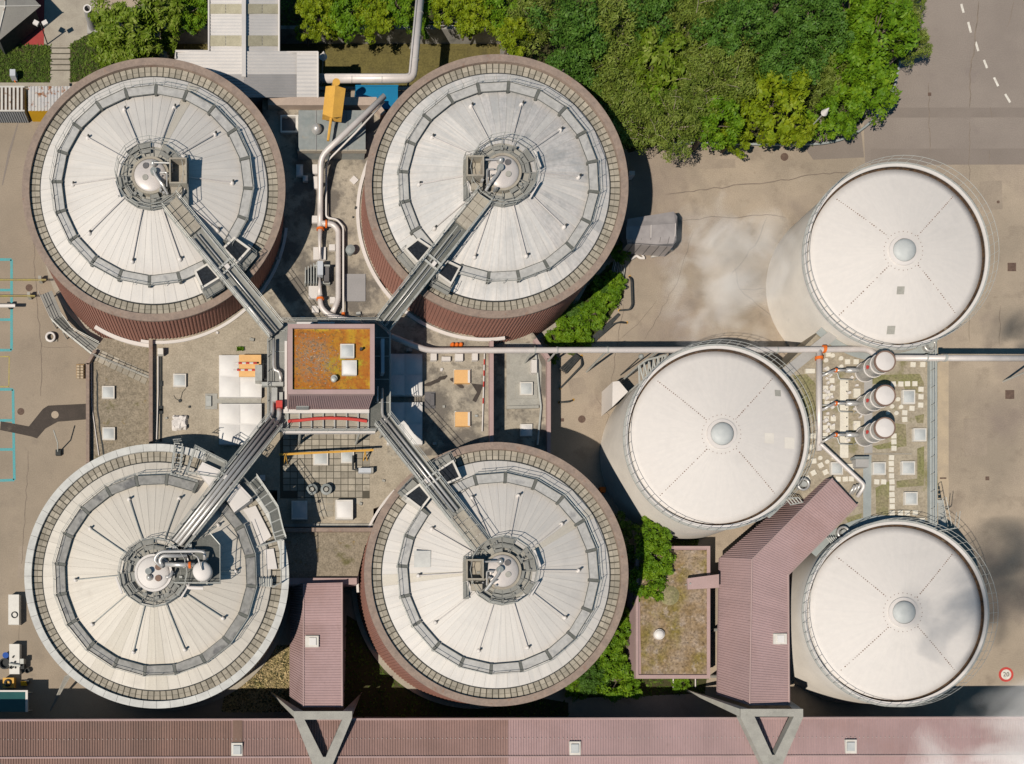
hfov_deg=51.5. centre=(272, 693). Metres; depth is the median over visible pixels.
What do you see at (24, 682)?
tool box
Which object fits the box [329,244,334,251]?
concrete pad
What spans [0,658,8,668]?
black bin
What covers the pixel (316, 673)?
conveyor gallery
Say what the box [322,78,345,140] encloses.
hoist
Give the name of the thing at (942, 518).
access stair
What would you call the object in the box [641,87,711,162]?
tree
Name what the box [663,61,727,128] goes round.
tree
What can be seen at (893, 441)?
stepping stone
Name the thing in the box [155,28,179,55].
tree
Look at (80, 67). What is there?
hedge
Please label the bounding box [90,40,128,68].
tree
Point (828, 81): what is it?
tree
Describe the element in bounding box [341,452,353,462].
skylight
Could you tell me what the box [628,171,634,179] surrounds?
cable cabinet
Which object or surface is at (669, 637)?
green roof
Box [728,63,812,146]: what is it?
tree
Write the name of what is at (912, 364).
stepping stone
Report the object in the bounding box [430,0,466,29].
tree
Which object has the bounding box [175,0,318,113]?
metal roof building
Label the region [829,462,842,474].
skylight
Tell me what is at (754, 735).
concrete tripod
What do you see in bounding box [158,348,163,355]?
flood lamp
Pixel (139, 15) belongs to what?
tree
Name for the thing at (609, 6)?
tree
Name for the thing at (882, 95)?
tree
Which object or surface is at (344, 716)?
concrete tripod
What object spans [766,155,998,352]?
storage tank
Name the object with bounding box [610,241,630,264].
bush
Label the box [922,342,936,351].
roof fan
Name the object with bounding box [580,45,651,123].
tree
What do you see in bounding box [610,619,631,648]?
bush
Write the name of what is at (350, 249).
round vent
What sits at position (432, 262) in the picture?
footbridge
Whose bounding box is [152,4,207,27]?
grass
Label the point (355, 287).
ground plate
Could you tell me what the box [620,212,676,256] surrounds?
covered trailer
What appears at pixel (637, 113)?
tree
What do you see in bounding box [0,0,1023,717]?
ground
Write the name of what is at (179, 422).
covered skylight
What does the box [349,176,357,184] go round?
concrete pad
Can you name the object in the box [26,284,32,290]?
manhole cover
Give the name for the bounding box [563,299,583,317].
bush
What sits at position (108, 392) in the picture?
skylight
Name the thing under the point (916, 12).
tree
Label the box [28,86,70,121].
rusty container
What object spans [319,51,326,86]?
street lamp
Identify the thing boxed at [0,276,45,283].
boom pole
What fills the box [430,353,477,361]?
pipe bracket pads
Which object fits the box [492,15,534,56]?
tree
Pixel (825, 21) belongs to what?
tree
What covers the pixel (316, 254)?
concrete pad
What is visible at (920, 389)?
stepping stone
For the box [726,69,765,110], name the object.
tree
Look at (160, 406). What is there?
cable run
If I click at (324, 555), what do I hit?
link building
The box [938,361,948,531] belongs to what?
concrete apron
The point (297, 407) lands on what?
window
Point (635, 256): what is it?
bent pipe
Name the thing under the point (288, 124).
roof opening
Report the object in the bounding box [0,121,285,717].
yard surface
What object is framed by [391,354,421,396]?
roof light
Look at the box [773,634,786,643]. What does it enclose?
roof window
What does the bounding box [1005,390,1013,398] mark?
drain grate
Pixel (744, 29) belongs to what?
tree
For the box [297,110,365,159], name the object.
plant room
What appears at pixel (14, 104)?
wire container
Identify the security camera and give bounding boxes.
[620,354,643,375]
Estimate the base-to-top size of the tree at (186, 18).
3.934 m
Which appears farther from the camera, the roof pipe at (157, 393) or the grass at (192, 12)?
the grass at (192, 12)
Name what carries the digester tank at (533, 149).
on the ground at (702, 282)
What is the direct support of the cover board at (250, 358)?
on the roof light at (233, 384)
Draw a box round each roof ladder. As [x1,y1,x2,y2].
[786,497,802,505]
[826,537,837,543]
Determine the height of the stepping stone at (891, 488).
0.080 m
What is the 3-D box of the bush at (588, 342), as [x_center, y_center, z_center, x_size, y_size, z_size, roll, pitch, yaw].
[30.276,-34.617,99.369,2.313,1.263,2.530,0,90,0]
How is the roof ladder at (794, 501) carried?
attached to the storage tank at (702, 441)
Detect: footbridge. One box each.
[162,191,282,338]
[169,412,282,549]
[374,410,490,550]
[376,186,492,330]
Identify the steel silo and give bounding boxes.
[822,351,895,381]
[822,385,895,415]
[822,417,895,446]
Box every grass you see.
[0,43,51,82]
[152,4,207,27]
[222,644,289,713]
[280,0,506,25]
[343,617,568,717]
[549,255,624,354]
[576,603,708,697]
[670,539,698,545]
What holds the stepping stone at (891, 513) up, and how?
on the planted roof building at (872, 501)
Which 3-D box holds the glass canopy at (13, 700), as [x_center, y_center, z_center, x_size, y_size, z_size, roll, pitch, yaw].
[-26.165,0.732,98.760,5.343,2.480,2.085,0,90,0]
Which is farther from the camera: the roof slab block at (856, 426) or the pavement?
the pavement
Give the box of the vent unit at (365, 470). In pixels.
[352,455,372,473]
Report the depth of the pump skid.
94.23 m
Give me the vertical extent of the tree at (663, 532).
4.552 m
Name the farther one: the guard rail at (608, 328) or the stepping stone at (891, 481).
the guard rail at (608, 328)
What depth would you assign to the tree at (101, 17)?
96.23 m
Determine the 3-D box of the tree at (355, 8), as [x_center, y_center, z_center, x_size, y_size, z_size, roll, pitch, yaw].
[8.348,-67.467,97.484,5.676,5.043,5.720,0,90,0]
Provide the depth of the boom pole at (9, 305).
98.72 m
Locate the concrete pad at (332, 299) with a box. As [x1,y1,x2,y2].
[330,297,334,304]
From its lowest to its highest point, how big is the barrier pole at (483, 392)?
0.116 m
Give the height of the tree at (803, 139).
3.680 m
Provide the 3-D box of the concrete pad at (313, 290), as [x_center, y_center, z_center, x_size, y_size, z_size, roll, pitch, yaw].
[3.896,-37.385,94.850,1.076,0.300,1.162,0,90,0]
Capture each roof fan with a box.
[795,478,809,490]
[835,526,849,537]
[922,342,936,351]
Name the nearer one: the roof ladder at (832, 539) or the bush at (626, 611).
the roof ladder at (832, 539)
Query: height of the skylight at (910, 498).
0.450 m
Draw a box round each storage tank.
[600,339,815,539]
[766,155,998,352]
[789,517,997,706]
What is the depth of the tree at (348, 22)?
96.08 m
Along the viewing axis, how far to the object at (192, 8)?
99.99 m
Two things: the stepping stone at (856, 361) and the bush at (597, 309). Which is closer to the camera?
the stepping stone at (856, 361)
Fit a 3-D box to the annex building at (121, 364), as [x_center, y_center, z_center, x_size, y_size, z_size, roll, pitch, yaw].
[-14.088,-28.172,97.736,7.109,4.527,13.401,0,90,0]
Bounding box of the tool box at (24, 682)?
[21,680,29,685]
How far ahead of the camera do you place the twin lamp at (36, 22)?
96.82 m
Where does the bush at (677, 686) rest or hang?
on the bushes at (665, 682)
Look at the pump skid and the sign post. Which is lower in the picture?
the sign post
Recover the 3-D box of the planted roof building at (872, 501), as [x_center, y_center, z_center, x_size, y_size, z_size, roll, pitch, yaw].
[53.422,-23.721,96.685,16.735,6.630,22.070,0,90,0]
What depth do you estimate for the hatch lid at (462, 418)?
94.65 m
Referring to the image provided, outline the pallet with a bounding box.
[76,364,84,378]
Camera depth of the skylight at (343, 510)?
94.28 m
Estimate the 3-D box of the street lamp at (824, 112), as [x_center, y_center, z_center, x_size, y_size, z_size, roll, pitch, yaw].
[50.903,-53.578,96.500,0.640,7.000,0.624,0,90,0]
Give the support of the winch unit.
on the roof light at (233, 384)
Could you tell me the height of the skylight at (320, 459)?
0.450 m
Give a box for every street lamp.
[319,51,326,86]
[790,108,828,148]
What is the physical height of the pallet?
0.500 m
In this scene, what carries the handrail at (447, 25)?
on the retaining wall at (397, 35)
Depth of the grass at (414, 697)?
99.96 m
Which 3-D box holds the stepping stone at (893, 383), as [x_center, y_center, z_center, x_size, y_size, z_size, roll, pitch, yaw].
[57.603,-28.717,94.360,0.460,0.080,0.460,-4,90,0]
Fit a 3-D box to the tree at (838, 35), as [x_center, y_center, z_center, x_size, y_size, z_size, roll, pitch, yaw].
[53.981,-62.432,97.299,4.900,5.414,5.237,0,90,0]
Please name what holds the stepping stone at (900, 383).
on the planted roof building at (872, 501)
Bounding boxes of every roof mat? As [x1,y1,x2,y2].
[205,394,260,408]
[425,392,434,408]
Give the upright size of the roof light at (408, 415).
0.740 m
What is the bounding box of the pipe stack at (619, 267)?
[612,260,624,278]
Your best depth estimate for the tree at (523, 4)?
95.64 m
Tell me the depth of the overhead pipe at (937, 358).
92.79 m
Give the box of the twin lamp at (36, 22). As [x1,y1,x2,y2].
[33,19,47,44]
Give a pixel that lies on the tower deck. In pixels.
(333, 421)
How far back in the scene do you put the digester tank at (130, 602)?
89.26 m
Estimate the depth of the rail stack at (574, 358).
99.43 m
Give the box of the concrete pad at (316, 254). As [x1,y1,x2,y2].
[313,247,325,260]
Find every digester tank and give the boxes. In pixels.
[22,58,284,341]
[24,439,289,710]
[352,442,627,708]
[361,54,627,343]
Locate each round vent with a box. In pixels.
[306,484,316,494]
[321,484,331,494]
[345,244,354,255]
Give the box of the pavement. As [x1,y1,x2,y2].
[44,0,94,45]
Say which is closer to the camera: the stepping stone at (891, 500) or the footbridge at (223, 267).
the footbridge at (223, 267)
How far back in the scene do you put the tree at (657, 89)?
95.02 m
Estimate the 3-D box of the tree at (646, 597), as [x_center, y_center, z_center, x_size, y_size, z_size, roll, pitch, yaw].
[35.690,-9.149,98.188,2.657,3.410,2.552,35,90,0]
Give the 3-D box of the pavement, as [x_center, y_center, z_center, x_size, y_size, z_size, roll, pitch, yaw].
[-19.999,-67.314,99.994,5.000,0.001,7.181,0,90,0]
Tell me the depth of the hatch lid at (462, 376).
94.65 m
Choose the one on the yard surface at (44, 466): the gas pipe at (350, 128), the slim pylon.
the slim pylon
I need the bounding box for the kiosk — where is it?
[0,0,40,54]
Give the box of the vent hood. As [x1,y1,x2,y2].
[850,456,868,468]
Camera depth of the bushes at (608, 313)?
99.99 m
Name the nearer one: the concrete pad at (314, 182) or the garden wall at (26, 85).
the concrete pad at (314, 182)
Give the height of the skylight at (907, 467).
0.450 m
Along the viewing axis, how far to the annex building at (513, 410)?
97.30 m
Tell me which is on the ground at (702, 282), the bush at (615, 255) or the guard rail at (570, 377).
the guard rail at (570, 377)
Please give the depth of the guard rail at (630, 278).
99.16 m
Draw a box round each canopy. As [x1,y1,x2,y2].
[0,690,32,711]
[685,574,718,589]
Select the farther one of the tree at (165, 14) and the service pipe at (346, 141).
the tree at (165, 14)
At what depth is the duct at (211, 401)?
94.94 m
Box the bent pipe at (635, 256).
[630,255,644,259]
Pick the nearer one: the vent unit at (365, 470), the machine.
the vent unit at (365, 470)
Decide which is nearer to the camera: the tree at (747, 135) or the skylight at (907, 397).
the skylight at (907, 397)
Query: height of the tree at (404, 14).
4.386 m
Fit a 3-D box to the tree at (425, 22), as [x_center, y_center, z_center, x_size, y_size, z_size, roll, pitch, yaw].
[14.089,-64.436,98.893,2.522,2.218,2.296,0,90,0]
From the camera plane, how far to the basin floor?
102.00 m
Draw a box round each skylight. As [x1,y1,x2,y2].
[102,386,114,398]
[102,427,114,440]
[172,415,187,430]
[173,374,185,387]
[291,501,306,520]
[296,164,302,177]
[303,175,307,182]
[313,451,327,465]
[335,500,352,520]
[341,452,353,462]
[519,382,532,395]
[520,424,531,436]
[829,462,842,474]
[871,462,885,474]
[900,461,914,474]
[901,390,914,404]
[903,492,917,504]
[912,428,926,441]
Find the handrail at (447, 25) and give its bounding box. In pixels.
[321,22,498,28]
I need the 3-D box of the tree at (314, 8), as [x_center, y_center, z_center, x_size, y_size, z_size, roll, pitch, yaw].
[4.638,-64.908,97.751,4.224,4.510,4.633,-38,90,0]
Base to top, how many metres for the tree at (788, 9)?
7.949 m
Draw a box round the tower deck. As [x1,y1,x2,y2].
[262,318,390,444]
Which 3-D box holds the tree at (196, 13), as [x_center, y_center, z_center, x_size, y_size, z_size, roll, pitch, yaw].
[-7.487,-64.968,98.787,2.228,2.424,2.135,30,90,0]
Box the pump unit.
[3,678,15,687]
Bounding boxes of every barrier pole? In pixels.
[233,369,254,370]
[235,362,256,363]
[482,354,484,431]
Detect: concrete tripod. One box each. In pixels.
[270,692,361,763]
[683,688,802,763]
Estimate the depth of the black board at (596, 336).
99.70 m
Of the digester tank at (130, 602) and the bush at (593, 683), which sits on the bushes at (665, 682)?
the bush at (593, 683)
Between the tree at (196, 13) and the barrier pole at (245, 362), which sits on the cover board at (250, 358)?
the barrier pole at (245, 362)
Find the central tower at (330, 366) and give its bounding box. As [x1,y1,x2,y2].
[287,324,374,409]
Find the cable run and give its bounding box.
[159,356,162,441]
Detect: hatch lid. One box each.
[454,369,470,383]
[455,411,470,426]
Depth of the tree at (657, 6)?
93.59 m
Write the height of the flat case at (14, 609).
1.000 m
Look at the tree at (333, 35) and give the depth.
97.96 m
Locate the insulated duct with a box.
[319,0,423,86]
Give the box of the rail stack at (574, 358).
[559,354,580,373]
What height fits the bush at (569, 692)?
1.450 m
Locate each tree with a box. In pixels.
[85,31,108,61]
[87,0,127,47]
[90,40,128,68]
[105,2,159,59]
[133,0,185,33]
[134,36,162,58]
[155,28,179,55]
[164,0,207,36]
[189,10,207,33]
[293,0,335,34]
[294,20,321,45]
[321,0,372,43]
[324,20,340,41]
[333,0,382,12]
[353,0,400,44]
[374,0,413,30]
[405,17,429,38]
[423,0,434,16]
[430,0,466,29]
[454,0,499,40]
[455,19,480,40]
[477,0,526,27]
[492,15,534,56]
[500,0,563,56]
[525,0,613,74]
[553,46,602,99]
[562,0,660,77]
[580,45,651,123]
[598,83,664,154]
[613,0,678,44]
[615,510,637,538]
[623,536,634,571]
[625,24,692,91]
[628,561,668,601]
[632,515,672,554]
[632,591,654,604]
[633,532,675,577]
[635,79,680,112]
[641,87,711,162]
[642,0,728,72]
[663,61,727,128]
[668,24,766,116]
[673,0,739,33]
[685,92,745,151]
[689,0,780,64]
[714,115,753,158]
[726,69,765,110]
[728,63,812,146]
[740,25,793,74]
[748,0,813,52]
[752,7,828,87]
[778,0,854,66]
[783,115,818,147]
[802,87,858,141]
[803,41,853,106]
[811,0,888,47]
[818,4,861,44]
[818,33,893,99]
[837,59,901,125]
[841,0,924,72]
[883,0,926,36]
[887,26,932,67]
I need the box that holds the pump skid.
[304,262,329,286]
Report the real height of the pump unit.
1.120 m
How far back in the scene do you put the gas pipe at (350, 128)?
93.93 m
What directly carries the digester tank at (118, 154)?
on the ground at (702, 282)
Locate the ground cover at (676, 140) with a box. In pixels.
[514,0,900,145]
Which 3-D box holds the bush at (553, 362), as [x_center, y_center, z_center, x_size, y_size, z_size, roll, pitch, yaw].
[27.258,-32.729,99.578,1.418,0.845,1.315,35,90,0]
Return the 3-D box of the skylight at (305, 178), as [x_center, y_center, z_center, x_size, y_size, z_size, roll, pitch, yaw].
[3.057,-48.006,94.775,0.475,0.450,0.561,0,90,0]
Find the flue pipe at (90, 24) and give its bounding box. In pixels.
[83,4,96,33]
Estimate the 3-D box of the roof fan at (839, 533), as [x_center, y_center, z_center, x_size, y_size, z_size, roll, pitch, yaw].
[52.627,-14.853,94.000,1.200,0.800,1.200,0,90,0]
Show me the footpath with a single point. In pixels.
(60, 65)
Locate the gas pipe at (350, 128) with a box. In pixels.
[316,93,391,334]
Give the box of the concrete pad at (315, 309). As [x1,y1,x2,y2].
[312,306,318,312]
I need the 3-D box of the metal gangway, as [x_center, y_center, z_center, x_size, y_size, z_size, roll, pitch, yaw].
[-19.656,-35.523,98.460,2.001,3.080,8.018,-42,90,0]
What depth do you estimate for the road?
100.00 m
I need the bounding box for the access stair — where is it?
[936,497,960,531]
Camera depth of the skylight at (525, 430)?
96.99 m
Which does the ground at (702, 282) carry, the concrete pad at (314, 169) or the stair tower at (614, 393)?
the stair tower at (614, 393)
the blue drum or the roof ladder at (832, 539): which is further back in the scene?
the blue drum
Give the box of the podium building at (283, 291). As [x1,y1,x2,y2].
[141,97,504,591]
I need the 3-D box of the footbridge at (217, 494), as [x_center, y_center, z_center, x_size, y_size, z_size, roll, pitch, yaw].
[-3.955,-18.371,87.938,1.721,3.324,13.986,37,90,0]
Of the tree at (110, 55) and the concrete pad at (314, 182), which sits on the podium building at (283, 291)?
the concrete pad at (314, 182)
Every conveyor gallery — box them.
[289,582,342,706]
[710,478,857,704]
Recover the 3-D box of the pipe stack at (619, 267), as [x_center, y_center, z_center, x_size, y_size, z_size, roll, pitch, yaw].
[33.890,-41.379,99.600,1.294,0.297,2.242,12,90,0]
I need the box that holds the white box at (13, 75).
[10,69,17,82]
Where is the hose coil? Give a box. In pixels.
[45,331,57,341]
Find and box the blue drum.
[2,652,8,658]
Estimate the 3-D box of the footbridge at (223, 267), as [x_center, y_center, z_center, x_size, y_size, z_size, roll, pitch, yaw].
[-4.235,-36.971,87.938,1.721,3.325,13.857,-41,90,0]
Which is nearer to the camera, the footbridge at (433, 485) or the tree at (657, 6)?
the footbridge at (433, 485)
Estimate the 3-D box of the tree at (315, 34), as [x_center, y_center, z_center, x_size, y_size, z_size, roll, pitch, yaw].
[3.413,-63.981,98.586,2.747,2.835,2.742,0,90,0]
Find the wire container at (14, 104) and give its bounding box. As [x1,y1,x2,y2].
[0,86,28,122]
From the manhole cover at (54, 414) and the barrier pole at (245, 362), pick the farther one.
the manhole cover at (54, 414)
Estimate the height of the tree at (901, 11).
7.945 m
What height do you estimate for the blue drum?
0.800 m
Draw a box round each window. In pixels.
[231,743,241,755]
[296,406,308,409]
[305,636,318,646]
[569,741,580,754]
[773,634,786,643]
[844,740,856,753]
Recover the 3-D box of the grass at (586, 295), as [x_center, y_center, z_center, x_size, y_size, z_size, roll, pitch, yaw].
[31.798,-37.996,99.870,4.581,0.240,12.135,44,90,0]
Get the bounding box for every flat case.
[8,595,20,624]
[9,644,21,673]
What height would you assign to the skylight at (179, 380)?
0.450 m
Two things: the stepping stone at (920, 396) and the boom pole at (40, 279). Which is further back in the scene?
the boom pole at (40, 279)
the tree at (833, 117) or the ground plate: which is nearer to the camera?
the ground plate
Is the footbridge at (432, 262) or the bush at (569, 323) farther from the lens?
the bush at (569, 323)
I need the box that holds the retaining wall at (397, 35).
[164,26,507,90]
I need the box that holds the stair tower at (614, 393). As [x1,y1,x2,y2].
[601,354,666,415]
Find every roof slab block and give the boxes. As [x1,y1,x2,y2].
[805,369,814,373]
[844,464,853,470]
[853,388,859,397]
[853,421,859,430]
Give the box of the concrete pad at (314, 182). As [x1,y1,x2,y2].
[313,176,316,189]
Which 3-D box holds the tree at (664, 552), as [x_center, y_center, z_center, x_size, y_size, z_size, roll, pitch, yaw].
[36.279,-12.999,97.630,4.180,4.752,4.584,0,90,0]
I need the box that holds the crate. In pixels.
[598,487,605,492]
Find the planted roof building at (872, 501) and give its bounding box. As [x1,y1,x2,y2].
[767,327,937,555]
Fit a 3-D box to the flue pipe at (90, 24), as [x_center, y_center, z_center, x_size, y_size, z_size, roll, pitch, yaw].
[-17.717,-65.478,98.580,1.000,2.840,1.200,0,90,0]
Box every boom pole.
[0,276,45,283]
[0,292,34,299]
[0,302,15,308]
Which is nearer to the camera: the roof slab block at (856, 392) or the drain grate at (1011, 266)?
the roof slab block at (856, 392)
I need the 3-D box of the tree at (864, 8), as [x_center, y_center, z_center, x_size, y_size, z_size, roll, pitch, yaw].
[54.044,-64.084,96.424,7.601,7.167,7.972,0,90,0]
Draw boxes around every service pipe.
[325,101,384,315]
[822,372,852,379]
[822,404,852,412]
[822,437,852,444]
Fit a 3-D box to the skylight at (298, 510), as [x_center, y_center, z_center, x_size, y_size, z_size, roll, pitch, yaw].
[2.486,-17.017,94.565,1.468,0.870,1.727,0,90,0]
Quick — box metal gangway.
[38,291,99,353]
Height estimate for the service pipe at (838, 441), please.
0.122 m
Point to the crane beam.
(322, 452)
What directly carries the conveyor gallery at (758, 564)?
on the ground at (702, 282)
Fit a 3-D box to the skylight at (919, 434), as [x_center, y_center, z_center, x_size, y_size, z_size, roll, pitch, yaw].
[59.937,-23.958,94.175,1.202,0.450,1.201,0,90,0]
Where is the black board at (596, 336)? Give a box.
[591,313,619,341]
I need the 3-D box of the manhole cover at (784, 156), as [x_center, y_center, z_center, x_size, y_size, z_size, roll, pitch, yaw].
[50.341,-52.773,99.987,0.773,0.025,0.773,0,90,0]
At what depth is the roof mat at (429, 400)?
94.94 m
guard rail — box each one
[558,399,573,402]
[559,355,582,389]
[598,321,627,339]
[618,275,632,311]
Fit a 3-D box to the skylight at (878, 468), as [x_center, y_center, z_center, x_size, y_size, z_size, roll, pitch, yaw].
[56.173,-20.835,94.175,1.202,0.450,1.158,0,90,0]
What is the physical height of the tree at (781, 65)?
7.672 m
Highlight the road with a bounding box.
[864,0,1023,162]
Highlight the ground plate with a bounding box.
[345,274,365,301]
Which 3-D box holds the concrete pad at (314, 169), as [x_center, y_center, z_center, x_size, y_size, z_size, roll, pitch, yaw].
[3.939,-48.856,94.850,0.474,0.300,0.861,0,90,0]
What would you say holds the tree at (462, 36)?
on the ground at (702, 282)
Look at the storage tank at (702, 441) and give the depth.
92.56 m
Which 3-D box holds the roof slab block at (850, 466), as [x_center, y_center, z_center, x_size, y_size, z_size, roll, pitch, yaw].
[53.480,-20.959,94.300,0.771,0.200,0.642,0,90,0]
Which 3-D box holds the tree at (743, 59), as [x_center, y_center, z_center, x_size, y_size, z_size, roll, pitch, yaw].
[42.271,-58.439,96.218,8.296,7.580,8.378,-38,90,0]
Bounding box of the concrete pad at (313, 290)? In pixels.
[309,286,317,299]
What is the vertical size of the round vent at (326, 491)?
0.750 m
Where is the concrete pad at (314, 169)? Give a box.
[312,164,316,174]
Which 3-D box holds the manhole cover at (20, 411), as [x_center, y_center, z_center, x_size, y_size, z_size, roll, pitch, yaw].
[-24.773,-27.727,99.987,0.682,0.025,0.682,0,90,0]
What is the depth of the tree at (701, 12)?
93.79 m
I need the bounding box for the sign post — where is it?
[53,430,60,455]
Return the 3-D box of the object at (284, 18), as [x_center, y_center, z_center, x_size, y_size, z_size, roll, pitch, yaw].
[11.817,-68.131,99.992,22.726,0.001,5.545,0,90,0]
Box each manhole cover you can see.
[17,408,23,414]
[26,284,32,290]
[51,411,58,417]
[578,415,585,422]
[781,153,787,160]
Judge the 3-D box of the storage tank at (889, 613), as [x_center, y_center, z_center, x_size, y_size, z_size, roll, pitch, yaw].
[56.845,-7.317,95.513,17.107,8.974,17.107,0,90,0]
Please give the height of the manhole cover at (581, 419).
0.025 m
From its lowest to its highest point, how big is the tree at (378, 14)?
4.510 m
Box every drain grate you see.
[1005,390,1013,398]
[1008,263,1015,270]
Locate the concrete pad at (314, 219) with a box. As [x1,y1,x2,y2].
[312,216,316,223]
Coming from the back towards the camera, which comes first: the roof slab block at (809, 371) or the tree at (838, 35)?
the tree at (838, 35)
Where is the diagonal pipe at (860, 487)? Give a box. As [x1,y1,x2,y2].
[819,443,865,497]
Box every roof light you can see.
[219,355,261,398]
[219,404,261,445]
[387,402,421,445]
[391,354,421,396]
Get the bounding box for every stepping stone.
[835,476,840,481]
[853,359,858,364]
[888,461,893,465]
[889,479,894,484]
[889,486,894,490]
[889,498,894,502]
[889,504,894,508]
[889,510,894,515]
[890,381,895,386]
[891,439,896,444]
[898,381,903,386]
[904,510,909,515]
[910,362,915,366]
[918,387,923,391]
[918,394,923,399]
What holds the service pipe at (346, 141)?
on the podium building at (283, 291)
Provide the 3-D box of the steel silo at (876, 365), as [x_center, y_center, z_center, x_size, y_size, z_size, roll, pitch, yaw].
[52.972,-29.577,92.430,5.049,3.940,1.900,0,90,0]
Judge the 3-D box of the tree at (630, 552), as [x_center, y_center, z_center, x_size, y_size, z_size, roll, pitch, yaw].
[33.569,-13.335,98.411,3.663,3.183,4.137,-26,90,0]
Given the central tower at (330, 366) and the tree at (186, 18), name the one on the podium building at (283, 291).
the central tower at (330, 366)
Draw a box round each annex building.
[86,325,148,462]
[494,333,550,453]
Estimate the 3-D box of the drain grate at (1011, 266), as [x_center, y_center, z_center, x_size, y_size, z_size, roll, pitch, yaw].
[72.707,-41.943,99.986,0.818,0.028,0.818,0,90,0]
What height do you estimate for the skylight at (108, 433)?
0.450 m
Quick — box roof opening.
[280,115,297,134]
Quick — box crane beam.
[279,449,372,463]
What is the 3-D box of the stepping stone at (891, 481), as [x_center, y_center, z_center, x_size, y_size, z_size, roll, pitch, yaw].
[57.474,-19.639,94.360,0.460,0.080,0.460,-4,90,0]
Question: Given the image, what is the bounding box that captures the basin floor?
[169,44,499,86]
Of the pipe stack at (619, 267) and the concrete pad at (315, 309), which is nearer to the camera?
the concrete pad at (315, 309)
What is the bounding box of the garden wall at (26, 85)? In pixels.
[0,83,69,87]
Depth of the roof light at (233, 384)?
94.42 m
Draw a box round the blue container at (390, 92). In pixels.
[354,85,397,114]
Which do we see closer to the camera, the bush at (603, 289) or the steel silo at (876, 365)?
the steel silo at (876, 365)
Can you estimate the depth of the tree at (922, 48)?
96.02 m
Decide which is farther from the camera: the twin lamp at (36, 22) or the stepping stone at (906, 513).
the twin lamp at (36, 22)
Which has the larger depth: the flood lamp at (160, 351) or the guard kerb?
the guard kerb
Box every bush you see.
[544,328,564,353]
[549,353,558,364]
[555,311,588,346]
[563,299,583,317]
[565,677,591,701]
[572,328,593,346]
[576,299,608,330]
[576,660,610,696]
[588,274,612,293]
[590,276,625,313]
[591,639,627,676]
[595,653,643,703]
[605,270,627,285]
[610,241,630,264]
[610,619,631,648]
[620,606,629,625]
[670,679,690,692]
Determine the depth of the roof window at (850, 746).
92.75 m
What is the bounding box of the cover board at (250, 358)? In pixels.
[239,355,260,376]
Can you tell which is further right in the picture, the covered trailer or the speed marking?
the speed marking
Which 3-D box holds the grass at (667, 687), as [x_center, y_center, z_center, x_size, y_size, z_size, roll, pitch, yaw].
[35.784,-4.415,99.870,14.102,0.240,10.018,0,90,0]
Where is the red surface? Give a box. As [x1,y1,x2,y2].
[22,0,43,44]
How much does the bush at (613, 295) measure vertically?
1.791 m
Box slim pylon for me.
[50,675,69,710]
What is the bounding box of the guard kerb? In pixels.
[672,60,900,145]
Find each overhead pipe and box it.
[391,334,877,451]
[894,354,1023,381]
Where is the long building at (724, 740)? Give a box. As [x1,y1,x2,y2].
[0,716,1023,763]
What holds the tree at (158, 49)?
on the ground at (702, 282)
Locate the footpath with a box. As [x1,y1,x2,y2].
[50,46,69,82]
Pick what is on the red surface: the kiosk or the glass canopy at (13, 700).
the kiosk
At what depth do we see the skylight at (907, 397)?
94.11 m
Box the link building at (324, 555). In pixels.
[281,528,371,588]
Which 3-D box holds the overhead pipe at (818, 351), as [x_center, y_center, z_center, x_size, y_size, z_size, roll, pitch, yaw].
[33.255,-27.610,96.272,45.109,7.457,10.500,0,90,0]
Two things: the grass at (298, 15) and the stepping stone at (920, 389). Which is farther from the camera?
the grass at (298, 15)
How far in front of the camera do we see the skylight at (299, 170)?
94.71 m
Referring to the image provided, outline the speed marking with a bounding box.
[999,667,1012,681]
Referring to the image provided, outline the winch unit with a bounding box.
[255,360,266,383]
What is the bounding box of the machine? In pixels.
[20,659,25,668]
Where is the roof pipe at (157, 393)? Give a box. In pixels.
[156,356,158,438]

